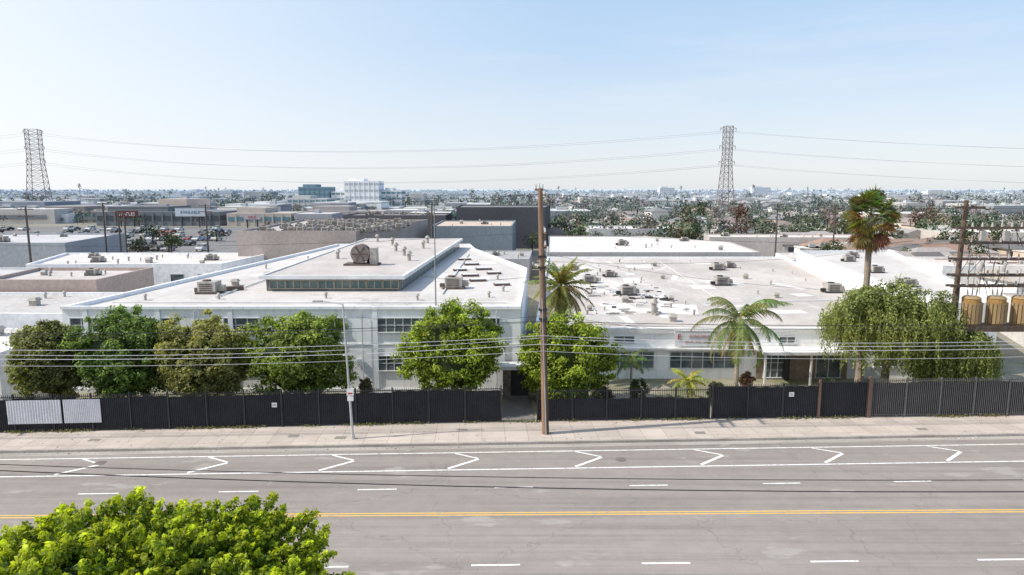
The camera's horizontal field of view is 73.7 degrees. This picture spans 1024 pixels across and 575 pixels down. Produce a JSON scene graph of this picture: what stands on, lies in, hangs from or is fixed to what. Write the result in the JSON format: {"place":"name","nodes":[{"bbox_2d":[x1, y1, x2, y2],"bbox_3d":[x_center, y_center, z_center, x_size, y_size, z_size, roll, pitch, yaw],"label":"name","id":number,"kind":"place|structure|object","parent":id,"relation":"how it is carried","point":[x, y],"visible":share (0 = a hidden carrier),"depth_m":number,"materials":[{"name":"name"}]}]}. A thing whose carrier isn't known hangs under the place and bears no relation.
{"place":"outdoors","nodes":[
{"label":"outdoors","id":0,"kind":"place"},
{"bbox_2d":[23,129,52,200],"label":"transmission tower","id":1,"kind":"structure","parent":0,"point":[39,152],"depth_m":511.32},
{"bbox_2d":[0,131,1023,182],"bbox_3d":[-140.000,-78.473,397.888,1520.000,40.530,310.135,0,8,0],"label":"transmission lines","id":2,"kind":"object","parent":1,"relation":"attached to","point":[503,165],"visible":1,"depth_m":410.55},
{"bbox_2d":[0,233,125,266],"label":"grey warehouse","id":3,"kind":"structure","parent":0,"point":[45,246],"depth_m":128.78,"materials":[{"name":"paint"}]},
{"bbox_2d":[342,211,451,237],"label":"dark warehouse","id":4,"kind":"structure","parent":0,"point":[439,217],"depth_m":185.22,"materials":[{"name":"metal"}]},
{"bbox_2d":[0,439,1023,574],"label":"road","id":5,"kind":"structure","parent":0,"point":[871,543],"depth_m":35.20,"materials":[{"name":"asphalt"}]},
{"bbox_2d":[0,444,1023,567],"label":"lane markings","id":6,"kind":"object","parent":5,"relation":"on","point":[840,454],"visible":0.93,"depth_m":37.71,"materials":[{"name":"white paint"}]},
{"bbox_2d":[0,436,1023,456],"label":"gutter","id":7,"kind":"object","parent":5,"relation":"on","point":[491,446],"visible":1,"depth_m":42.84,"materials":[{"name":"concrete"}]},
{"bbox_2d":[0,415,1023,449],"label":"sidewalk","id":8,"kind":"structure","parent":0,"point":[482,431],"depth_m":45.09,"materials":[{"name":"concrete"}]},
{"bbox_2d":[0,385,501,432],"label":"fence","id":9,"kind":"object","parent":8,"relation":"on","point":[150,411],"visible":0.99,"depth_m":45.83,"materials":[{"name":"metal"}]},
{"bbox_2d":[6,399,101,423],"bbox_3d":[-30.049,8.145,44.786,5.912,1.600,0.020,-1,8,-4],"label":"corrugated panel","id":10,"kind":"object","parent":9,"relation":"attached to","point":[49,411],"visible":1,"depth_m":44.78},
{"bbox_2d":[312,300,354,438],"bbox_3d":[-11.215,5.252,43.140,2.370,9.003,0.277,0,8,0],"label":"street light","id":11,"kind":"object","parent":8,"relation":"on","point":[350,394],"visible":1,"depth_m":43.18,"materials":[{"name":"metal"}]},
{"bbox_2d":[88,428,927,440],"bbox_3d":[0.351,9.598,44.505,54.750,0.025,0.869,0,8,-2],"label":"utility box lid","id":12,"kind":"object","parent":8,"relation":"on","point":[695,432],"visible":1,"depth_m":44.15,"materials":[{"name":"concrete"}]},
{"bbox_2d":[4,413,1012,433],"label":"weeds","id":13,"kind":"object","parent":8,"relation":"on","point":[379,424],"visible":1,"depth_m":46.83,"materials":[{"name":"green plant"}]},
{"bbox_2d":[535,183,548,434],"bbox_3d":[1.926,1.654,43.581,1.012,16.406,2.400,0,8,0],"label":"utility pole","id":14,"kind":"object","parent":8,"relation":"on","point":[543,243],"visible":0.99,"depth_m":43.36,"materials":[{"name":"brown wood"}]},
{"bbox_2d":[16,194,1023,365],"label":"overhead wires","id":15,"kind":"object","parent":14,"relation":"attached to","point":[546,313],"visible":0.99,"depth_m":43.69,"materials":[{"name":"metal"}]},
{"bbox_2d":[537,386,710,420],"bbox_3d":[7.724,8.062,47.118,12.052,2.400,0.140,0,8,-2],"label":"picket fence","id":16,"kind":"object","parent":8,"relation":"on","point":[645,408],"visible":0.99,"depth_m":47.15,"materials":[{"name":"metal"}]},
{"bbox_2d":[711,382,819,419],"bbox_3d":[17.599,7.912,47.456,7.499,2.600,0.141,0,8,-2],"label":"picket fence","id":17,"kind":"object","parent":8,"relation":"on","point":[752,401],"visible":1,"depth_m":47.46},
{"bbox_2d":[817,376,872,417],"bbox_3d":[23.190,7.686,47.622,3.729,3.000,0.207,0,8,-2],"label":"gate post","id":18,"kind":"object","parent":8,"relation":"on","point":[869,395],"visible":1,"depth_m":47.52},
{"bbox_2d":[820,378,869,417],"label":"fence gate","id":19,"kind":"structure","parent":18,"relation":"attached to","point":[841,398],"depth_m":47.65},
{"bbox_2d":[870,376,1023,417],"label":"picket fence","id":20,"kind":"object","parent":8,"relation":"on","point":[942,397],"visible":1,"depth_m":47.90,"materials":[{"name":"metal"}]},
{"bbox_2d":[0,189,1023,360],"bbox_3d":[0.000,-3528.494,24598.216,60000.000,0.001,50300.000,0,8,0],"label":"ground","id":21,"kind":"structure","parent":0,"point":[1009,354],"depth_m":303.39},
{"bbox_2d":[0,325,22,399],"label":"lowrise shop","id":22,"kind":"structure","parent":21,"relation":"on","point":[7,389],"depth_m":51.52,"materials":[{"name":"paint"}]},
{"bbox_2d":[0,267,36,275],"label":"grey shop","id":23,"kind":"structure","parent":21,"relation":"on","point":[5,270],"depth_m":98.31,"materials":[{"name":"concrete"}]},
{"bbox_2d":[17,207,33,262],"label":"utility pole","id":24,"kind":"object","parent":21,"relation":"on","point":[28,236],"visible":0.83,"depth_m":104.24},
{"bbox_2d":[0,291,122,327],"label":"grey roof shop","id":25,"kind":"structure","parent":21,"relation":"on","point":[19,309],"depth_m":67.56,"materials":[{"name":"concrete"}]},
{"bbox_2d":[0,201,143,207],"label":"retail block","id":26,"kind":"structure","parent":21,"relation":"on","point":[23,204],"depth_m":387.55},
{"bbox_2d":[45,206,107,222],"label":"retail block","id":27,"kind":"structure","parent":21,"relation":"on","point":[84,208],"depth_m":331.78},
{"bbox_2d":[0,267,153,291],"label":"tan workshop","id":28,"kind":"structure","parent":21,"relation":"on","point":[83,279],"depth_m":79.61,"materials":[{"name":"concrete"}]},
{"bbox_2d":[96,202,108,252],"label":"utility pole","id":29,"kind":"object","parent":21,"relation":"on","point":[106,249],"visible":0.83,"depth_m":130.54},
{"bbox_2d":[115,211,137,226],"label":"store sign","id":30,"kind":"object","parent":21,"relation":"on","point":[133,214],"visible":0.58,"depth_m":292.33,"materials":[{"name":"metal"}]},
{"bbox_2d":[0,227,255,252],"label":"parking lot","id":31,"kind":"structure","parent":21,"relation":"on","point":[231,239],"depth_m":227.99,"materials":[{"name":"asphalt"}]},
{"bbox_2d":[175,208,204,226],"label":"billboard","id":32,"kind":"object","parent":31,"relation":"on","point":[187,212],"visible":0.98,"depth_m":288.23,"materials":[{"name":"metal"}]},
{"bbox_2d":[243,214,260,227],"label":"store sign","id":33,"kind":"object","parent":31,"relation":"on","point":[247,217],"visible":1,"depth_m":283.55,"materials":[{"name":"metal"}]},
{"bbox_2d":[26,252,263,284],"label":"white workshop","id":34,"kind":"structure","parent":21,"relation":"on","point":[169,267],"depth_m":106.69,"materials":[{"name":"concrete"}]},
{"bbox_2d":[96,205,236,225],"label":"retail block","id":35,"kind":"structure","parent":21,"relation":"on","point":[162,216],"depth_m":299.00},
{"bbox_2d":[0,485,355,574],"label":"street tree","id":36,"kind":"object","parent":21,"relation":"on","point":[149,537],"visible":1,"depth_m":17.66,"materials":[{"name":"green plant"}]},
{"bbox_2d":[155,194,211,202],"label":"office block","id":37,"kind":"structure","parent":21,"relation":"on","point":[172,196],"depth_m":559.09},
{"bbox_2d":[0,203,455,252],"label":"commercial district trees","id":38,"kind":"object","parent":21,"relation":"on","point":[138,244],"visible":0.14,"depth_m":208.47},
{"bbox_2d":[226,207,307,225],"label":"retail block","id":39,"kind":"structure","parent":21,"relation":"on","point":[271,214],"depth_m":296.94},
{"bbox_2d":[62,246,526,387],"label":"building","id":40,"kind":"structure","parent":21,"relation":"on","point":[423,286],"depth_m":57.59,"materials":[{"name":"white paint"}]},
{"bbox_2d":[69,317,499,371],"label":"window frames","id":41,"kind":"structure","parent":40,"relation":"attached to","point":[386,363],"depth_m":52.88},
{"bbox_2d":[70,318,498,369],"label":"window panes","id":42,"kind":"object","parent":41,"relation":"in","point":[405,324],"visible":0.27,"depth_m":52.94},
{"bbox_2d":[60,306,520,392],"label":"trim","id":43,"kind":"structure","parent":40,"relation":"attached to","point":[375,343],"depth_m":52.63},
{"bbox_2d":[62,244,526,310],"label":"parapet","id":44,"kind":"structure","parent":40,"relation":"on","point":[114,296],"depth_m":60.48,"materials":[{"name":"white paint"}]},
{"bbox_2d":[111,234,509,302],"bbox_3d":[-16.588,-3.961,80.077,32.825,3.598,49.143,0,8,0],"label":"roof equipment","id":45,"kind":"object","parent":40,"relation":"on","point":[361,254],"visible":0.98,"depth_m":64.57,"materials":[{"name":"metal"}]},
{"bbox_2d":[138,254,496,305],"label":"roof patches","id":46,"kind":"object","parent":40,"relation":"on","point":[365,299],"visible":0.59,"depth_m":60.22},
{"bbox_2d":[193,311,496,389],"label":"downpipes","id":47,"kind":"object","parent":40,"relation":"attached to","point":[361,361],"visible":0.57,"depth_m":53.11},
{"bbox_2d":[266,247,458,290],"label":"clerestory walls","id":48,"kind":"structure","parent":40,"relation":"on","point":[399,289],"depth_m":62.87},
{"bbox_2d":[258,238,462,278],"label":"clerestory roof","id":49,"kind":"structure","parent":48,"relation":"on","point":[392,265],"depth_m":73.45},
{"bbox_2d":[269,246,456,288],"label":"clerestory frames","id":50,"kind":"structure","parent":48,"relation":"attached to","point":[347,280],"depth_m":62.71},
{"bbox_2d":[270,243,458,287],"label":"clerestory panes","id":51,"kind":"object","parent":50,"relation":"in","point":[329,284],"visible":0.81,"depth_m":62.80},
{"bbox_2d":[433,197,436,305],"bbox_3d":[-6.000,-2.670,53.163,0.400,8.720,0.400,0,8,0],"label":"flagpole","id":52,"kind":"object","parent":40,"relation":"on","point":[434,254],"visible":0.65,"depth_m":53.18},
{"bbox_2d":[287,195,334,209],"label":"office block","id":53,"kind":"structure","parent":21,"relation":"on","point":[302,199],"depth_m":516.02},
{"bbox_2d":[298,184,334,197],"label":"glass office","id":54,"kind":"structure","parent":21,"relation":"on","point":[318,190],"depth_m":594.25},
{"bbox_2d":[237,219,427,260],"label":"grey warehouse","id":55,"kind":"structure","parent":21,"relation":"on","point":[252,242],"depth_m":116.19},
{"bbox_2d":[257,218,413,232],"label":"rooftop condensers","id":56,"kind":"object","parent":55,"relation":"on","point":[350,224],"visible":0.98,"depth_m":128.71,"materials":[{"name":"metal"}]},
{"bbox_2d":[331,189,343,200],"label":"white office","id":57,"kind":"structure","parent":21,"relation":"on","point":[337,194],"depth_m":599.61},
{"bbox_2d":[308,206,385,214],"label":"retail block","id":58,"kind":"structure","parent":21,"relation":"on","point":[345,210],"depth_m":331.92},
{"bbox_2d":[344,178,383,200],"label":"white hospital","id":59,"kind":"structure","parent":21,"relation":"on","point":[362,191],"depth_m":594.28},
{"bbox_2d":[381,188,405,206],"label":"office block","id":60,"kind":"structure","parent":21,"relation":"on","point":[391,192],"depth_m":604.81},
{"bbox_2d":[431,219,515,250],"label":"tan roof building","id":61,"kind":"structure","parent":21,"relation":"on","point":[479,230],"depth_m":150.03,"materials":[{"name":"paint"}]},
{"bbox_2d":[456,205,549,248],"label":"dark warehouse","id":62,"kind":"structure","parent":21,"relation":"on","point":[525,217],"depth_m":184.23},
{"bbox_2d":[482,250,531,280],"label":"grey shed","id":63,"kind":"structure","parent":21,"relation":"on","point":[523,258],"depth_m":125.06,"materials":[{"name":"metal"}]},
{"bbox_2d":[0,188,1021,192],"bbox_3d":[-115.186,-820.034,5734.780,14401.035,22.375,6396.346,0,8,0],"label":"horizon trees","id":64,"kind":"object","parent":21,"relation":"on","point":[593,190],"visible":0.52,"depth_m":3754.37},
{"bbox_2d":[0,189,1023,225],"bbox_3d":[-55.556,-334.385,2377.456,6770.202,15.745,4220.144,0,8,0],"label":"distant buildings","id":65,"kind":"structure","parent":21,"relation":"on","point":[48,215],"depth_m":467.43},
{"bbox_2d":[0,190,1023,209],"bbox_3d":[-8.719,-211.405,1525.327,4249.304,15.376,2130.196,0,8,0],"label":"distant trees","id":66,"kind":"object","parent":21,"relation":"on","point":[496,199],"visible":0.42,"depth_m":685.84,"materials":[{"name":"green plant"}]},
{"bbox_2d":[0,433,1023,452],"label":"kerb","id":67,"kind":"structure","parent":21,"relation":"on","point":[497,443],"depth_m":43.13,"materials":[{"name":"concrete"}]},
{"bbox_2d":[48,187,1022,208],"bbox_3d":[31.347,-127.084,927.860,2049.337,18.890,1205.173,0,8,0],"label":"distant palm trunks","id":68,"kind":"object","parent":21,"relation":"on","point":[472,199],"visible":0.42,"depth_m":623.90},
{"bbox_2d":[47,183,1023,198],"bbox_3d":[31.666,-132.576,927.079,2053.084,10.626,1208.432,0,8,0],"label":"distant palm crowns","id":69,"kind":"object","parent":68,"relation":"on","point":[883,191],"visible":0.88,"depth_m":622.91,"materials":[{"name":"green plant"}]},
{"bbox_2d":[137,198,1012,256],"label":"trees","id":70,"kind":"object","parent":21,"relation":"on","point":[738,213],"visible":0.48,"depth_m":188.56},
{"bbox_2d":[583,225,693,237],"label":"flat roof warehouse","id":71,"kind":"structure","parent":21,"relation":"on","point":[630,229],"depth_m":195.57,"materials":[{"name":"metal"}]},
{"bbox_2d":[657,187,674,194],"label":"office block","id":72,"kind":"structure","parent":21,"relation":"on","point":[666,190],"depth_m":1386.37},
{"bbox_2d":[750,186,770,195],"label":"office block","id":73,"kind":"structure","parent":21,"relation":"on","point":[762,190],"depth_m":1584.09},
{"bbox_2d":[509,195,1023,295],"bbox_3d":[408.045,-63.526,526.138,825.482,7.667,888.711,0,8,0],"label":"distant houses","id":74,"kind":"structure","parent":21,"relation":"on","point":[940,248],"depth_m":165.35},
{"bbox_2d":[529,196,1023,239],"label":"residential trees","id":75,"kind":"object","parent":21,"relation":"on","point":[578,227],"visible":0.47,"depth_m":249.98,"materials":[{"name":"plant"}]},
{"bbox_2d":[704,232,851,255],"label":"long tan warehouse","id":76,"kind":"structure","parent":21,"relation":"on","point":[764,244],"depth_m":165.69,"materials":[{"name":"metal"}]},
{"bbox_2d":[775,249,833,262],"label":"white bungalow shop","id":77,"kind":"structure","parent":21,"relation":"on","point":[793,256],"depth_m":122.62,"materials":[{"name":"concrete"}]},
{"bbox_2d":[907,255,1023,291],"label":"white shop","id":78,"kind":"structure","parent":21,"relation":"on","point":[943,267],"depth_m":106.71,"materials":[{"name":"metal"}]},
{"bbox_2d":[914,228,1023,240],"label":"flat roof warehouse","id":79,"kind":"structure","parent":21,"relation":"on","point":[929,233],"depth_m":183.93,"materials":[{"name":"metal"}]},
{"bbox_2d":[998,292,1023,346],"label":"tan shop","id":80,"kind":"structure","parent":21,"relation":"on","point":[1017,337],"depth_m":74.31,"materials":[{"name":"concrete"}]},
{"bbox_2d":[0,464,1023,491],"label":"roadside wires","id":81,"kind":"object","parent":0,"point":[501,477],"visible":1,"depth_m":22.26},
{"bbox_2d":[0,0,1023,188],"label":"sky","id":82,"kind":"structure","parent":0,"point":[372,82],"materials":[{"name":"blue"}]},
{"bbox_2d":[502,395,534,421],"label":"entry path","id":83,"kind":"structure","parent":0,"point":[517,407],"depth_m":49.57,"materials":[{"name":"concrete"}]},
{"bbox_2d":[15,361,1023,419],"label":"yard ground","id":84,"kind":"structure","parent":0,"point":[1014,369],"depth_m":56.24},
{"bbox_2d":[2,318,87,398],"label":"ficus tree","id":85,"kind":"object","parent":84,"relation":"on","point":[56,377],"visible":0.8,"depth_m":47.11,"materials":[{"name":"green plant"}]},
{"bbox_2d":[56,304,174,397],"bbox_3d":[-27.441,5.094,48.833,7.838,8.118,5.982,0,8,0],"label":"ficus tree","id":86,"kind":"object","parent":84,"relation":"on","point":[122,375],"visible":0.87,"depth_m":47.32,"materials":[{"name":"green plant"}]},
{"bbox_2d":[152,309,255,396],"bbox_3d":[-22.054,5.408,48.351,8.097,7.610,5.739,0,8,0],"label":"ficus tree","id":87,"kind":"object","parent":84,"relation":"on","point":[201,374],"visible":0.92,"depth_m":47.01,"materials":[{"name":"green plant"}]},
{"bbox_2d":[234,310,360,394],"bbox_3d":[-15.263,5.270,49.000,8.922,7.722,5.493,0,8,0],"label":"ficus tree","id":88,"kind":"object","parent":84,"relation":"on","point":[313,373],"visible":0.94,"depth_m":47.72,"materials":[{"name":"green plant"}]},
{"bbox_2d":[358,377,373,392],"bbox_3d":[-11.227,7.638,52.097,1.266,1.666,1.261,6,10,36],"label":"shrub","id":89,"kind":"object","parent":84,"relation":"on","point":[365,383],"visible":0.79,"depth_m":51.86,"materials":[{"name":"green plant"}]},
{"bbox_2d":[390,297,511,390],"bbox_3d":[-4.433,4.908,49.333,8.815,8.328,6.157,0,8,0],"label":"ficus tree","id":90,"kind":"object","parent":84,"relation":"on","point":[474,368],"visible":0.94,"depth_m":48.08,"materials":[{"name":"green plant"}]},
{"bbox_2d":[500,362,587,399],"bbox_3d":[2.450,7.156,52.356,6.700,2.600,1.600,0,8,0],"label":"entry gateway","id":91,"kind":"object","parent":84,"relation":"on","point":[512,384],"visible":0.44,"depth_m":52.03,"materials":[{"name":"metal"}]},
{"bbox_2d":[523,255,594,320],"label":"date palm","id":92,"kind":"object","parent":84,"relation":"on","point":[561,298],"visible":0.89,"depth_m":53.82,"materials":[{"name":"green plant"}]},
{"bbox_2d":[514,309,622,399],"bbox_3d":[4.062,5.255,49.686,7.793,7.545,5.842,0,8,0],"label":"ficus tree","id":93,"kind":"object","parent":84,"relation":"on","point":[584,366],"visible":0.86,"depth_m":48.26,"materials":[{"name":"green plant"}]},
{"bbox_2d":[615,346,649,398],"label":"young palm","id":94,"kind":"object","parent":84,"relation":"on","point":[632,356],"visible":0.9,"depth_m":50.64,"materials":[{"name":"green plant"}]},
{"bbox_2d":[629,378,650,397],"bbox_3d":[9.327,7.613,49.808,1.715,2.239,1.680,0,8,0],"label":"clipped shrub","id":95,"kind":"object","parent":84,"relation":"on","point":[633,384],"visible":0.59,"depth_m":49.55,"materials":[{"name":"green plant"}]},
{"bbox_2d":[666,368,709,397],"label":"young palm","id":96,"kind":"object","parent":84,"relation":"on","point":[691,379],"visible":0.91,"depth_m":50.49,"materials":[{"name":"green plant"}]},
{"bbox_2d":[535,328,856,385],"bbox_3d":[18.800,5.720,56.188,33.800,4.350,2.395,0,8,0],"label":"entry canopy","id":97,"kind":"object","parent":84,"relation":"on","point":[776,350],"visible":0.34,"depth_m":56.97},
{"bbox_2d":[674,331,716,345],"bbox_3d":[15.300,4.255,57.025,3.500,1.310,0.120,0,8,0],"label":"building sign","id":98,"kind":"object","parent":97,"relation":"attached to","point":[694,338],"visible":0.87,"depth_m":57.01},
{"bbox_2d":[762,355,841,377],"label":"door frames","id":99,"kind":"structure","parent":97,"relation":"attached to","point":[777,362],"depth_m":57.40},
{"bbox_2d":[766,355,840,376],"bbox_3d":[24.400,6.576,57.429,6.400,2.000,0.032,0,8,0],"label":"door glass","id":100,"kind":"object","parent":99,"relation":"in","point":[833,371],"visible":0.82,"depth_m":57.42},
{"bbox_2d":[546,259,929,378],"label":"building","id":101,"kind":"structure","parent":84,"relation":"on","point":[761,274],"depth_m":74.41,"materials":[{"name":"white paint"}]},
{"bbox_2d":[534,260,847,326],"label":"roof patches","id":102,"kind":"object","parent":101,"relation":"on","point":[619,319],"visible":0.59,"depth_m":70.50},
{"bbox_2d":[536,257,852,327],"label":"parapet","id":103,"kind":"structure","parent":101,"relation":"on","point":[785,258],"depth_m":117.16,"materials":[{"name":"white paint"}]},
{"bbox_2d":[560,259,844,321],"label":"roof equipment","id":104,"kind":"object","parent":101,"relation":"on","point":[624,291],"visible":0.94,"depth_m":78.06,"materials":[{"name":"metal"}]},
{"bbox_2d":[614,336,908,368],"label":"window frames","id":105,"kind":"structure","parent":101,"relation":"attached to","point":[624,339],"depth_m":57.30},
{"bbox_2d":[606,337,904,367],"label":"window panes","id":106,"kind":"object","parent":105,"relation":"in","point":[685,362],"visible":0.6,"depth_m":57.44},
{"bbox_2d":[756,352,847,379],"bbox_3d":[24.400,6.456,57.249,7.600,2.590,0.485,0,8,0],"label":"entry recess","id":107,"kind":"object","parent":101,"relation":"attached to","point":[799,368],"visible":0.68,"depth_m":57.44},
{"bbox_2d":[690,297,792,385],"bbox_3d":[17.127,4.725,51.650,6.407,8.014,6.545,-6,10,-37],"label":"queen palm","id":108,"kind":"object","parent":84,"relation":"on","point":[737,338],"visible":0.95,"depth_m":50.57,"materials":[{"name":"green plant"}]},
{"bbox_2d":[738,370,755,385],"bbox_3d":[18.567,7.361,54.085,1.490,1.577,1.328,6,10,37],"label":"red shrub","id":109,"kind":"object","parent":84,"relation":"on","point":[746,377],"visible":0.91,"depth_m":53.84,"materials":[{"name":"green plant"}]},
{"bbox_2d":[840,186,902,382],"bbox_3d":[27.929,0.114,53.761,4.714,16.538,5.086,0,8,0],"label":"fan palm","id":110,"kind":"object","parent":84,"relation":"on","point":[862,237],"visible":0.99,"depth_m":52.56,"materials":[{"name":"green plant"}]},
{"bbox_2d":[815,273,967,382],"bbox_3d":[28.271,3.838,51.363,10.649,9.875,6.732,0,8,0],"label":"pepper tree","id":111,"kind":"object","parent":84,"relation":"on","point":[863,305],"visible":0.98,"depth_m":49.70,"materials":[{"name":"green plant"}]},
{"bbox_2d":[902,323,1004,381],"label":"pepper tree","id":112,"kind":"object","parent":84,"relation":"on","point":[970,364],"visible":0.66,"depth_m":49.61,"materials":[{"name":"green plant"}]},
{"bbox_2d":[945,200,1023,376],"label":"transformer bank","id":113,"kind":"structure","parent":84,"relation":"on","point":[996,309],"depth_m":50.21,"materials":[{"name":"brown metal"}]},
{"bbox_2d":[546,236,760,256],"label":"white roof hall","id":114,"kind":"structure","parent":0,"point":[603,246],"depth_m":131.03,"materials":[{"name":"metal"}]},
{"bbox_2d":[716,126,735,217],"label":"transmission tower","id":115,"kind":"structure","parent":0,"point":[725,146],"depth_m":374.51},
{"bbox_2d":[796,250,996,348],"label":"building","id":116,"kind":"structure","parent":0,"point":[831,266],"depth_m":85.01,"materials":[{"name":"white paint"}]},
{"bbox_2d":[840,251,918,286],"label":"roof equipment","id":117,"kind":"object","parent":116,"relation":"on","point":[851,256],"visible":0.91,"depth_m":82.03,"materials":[{"name":"metal"}]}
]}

